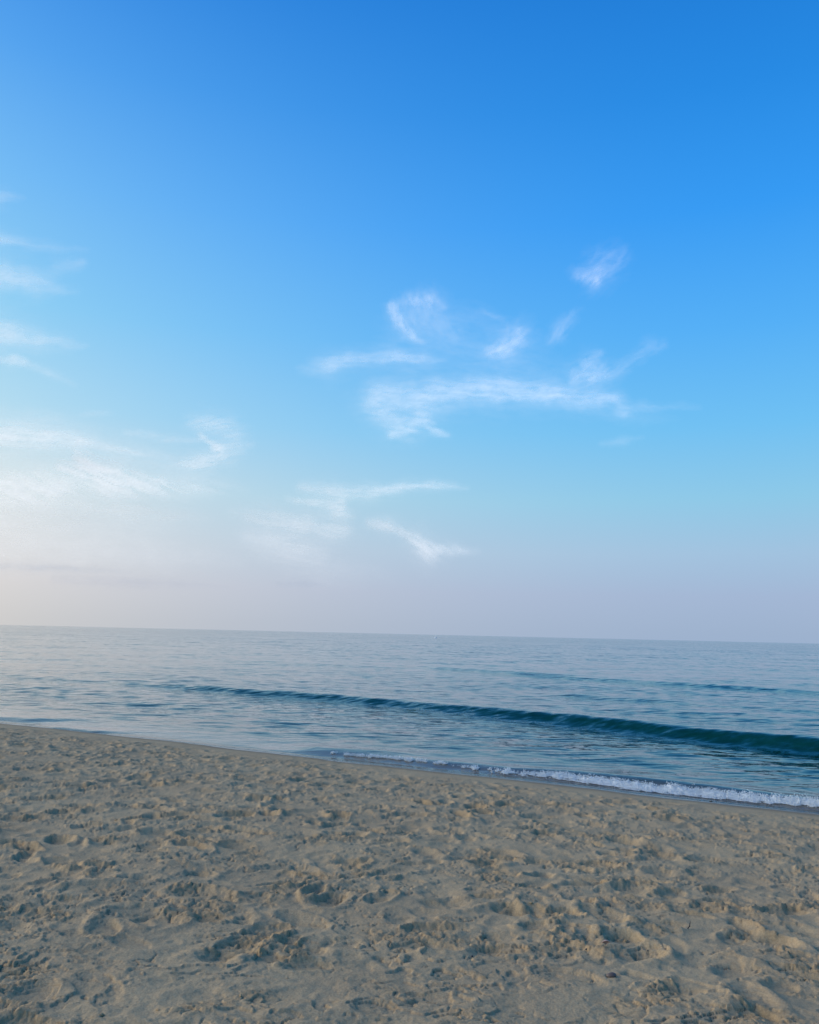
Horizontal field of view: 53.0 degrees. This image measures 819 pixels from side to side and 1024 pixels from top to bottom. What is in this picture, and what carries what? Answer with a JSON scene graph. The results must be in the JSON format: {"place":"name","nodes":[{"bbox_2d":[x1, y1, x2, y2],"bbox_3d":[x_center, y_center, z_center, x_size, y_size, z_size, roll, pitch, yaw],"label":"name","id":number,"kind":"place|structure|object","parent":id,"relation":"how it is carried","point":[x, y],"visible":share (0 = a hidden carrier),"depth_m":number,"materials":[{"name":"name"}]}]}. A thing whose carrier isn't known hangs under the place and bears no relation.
{"place":"outdoors","nodes":[
{"label":"outdoors","id":0,"kind":"place"},
{"bbox_2d":[78,459,118,485],"bbox_3d":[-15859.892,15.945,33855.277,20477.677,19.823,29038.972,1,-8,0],"label":"cloud","id":1,"kind":"structure","parent":0,"point":[94,468],"depth_m":24217.86,"materials":[{"name":"white"}]},
{"bbox_2d":[0,721,818,1023],"bbox_3d":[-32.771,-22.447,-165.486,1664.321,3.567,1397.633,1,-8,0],"label":"sand beach","id":2,"kind":"structure","parent":0,"point":[397,895],"depth_m":5.74,"materials":[{"name":"beige sand"}]},
{"bbox_2d":[606,972,616,977],"bbox_3d":[1.078,2.475,4.387,0.056,0.028,0.037,-2,-2,-6],"label":"stone","id":3,"kind":"object","parent":2,"relation":"on","point":[611,975],"visible":1,"depth_m":4.38,"materials":[{"name":"grey stone"}]},
{"bbox_2d":[0,625,818,811],"bbox_3d":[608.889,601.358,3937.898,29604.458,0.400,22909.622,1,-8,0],"label":"sea","id":4,"kind":"structure","parent":0,"point":[738,717],"depth_m":28.63,"materials":[{"name":"liquid"}]},
{"bbox_2d":[330,751,818,806],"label":"sea foam","id":5,"kind":"object","parent":4,"relation":"on","point":[674,789],"visible":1,"depth_m":12.31,"materials":[{"name":"white"}]},
{"bbox_2d":[0,0,818,643],"label":"sky","id":6,"kind":"structure","parent":0,"point":[426,317],"materials":[{"name":"blue"}]}
]}

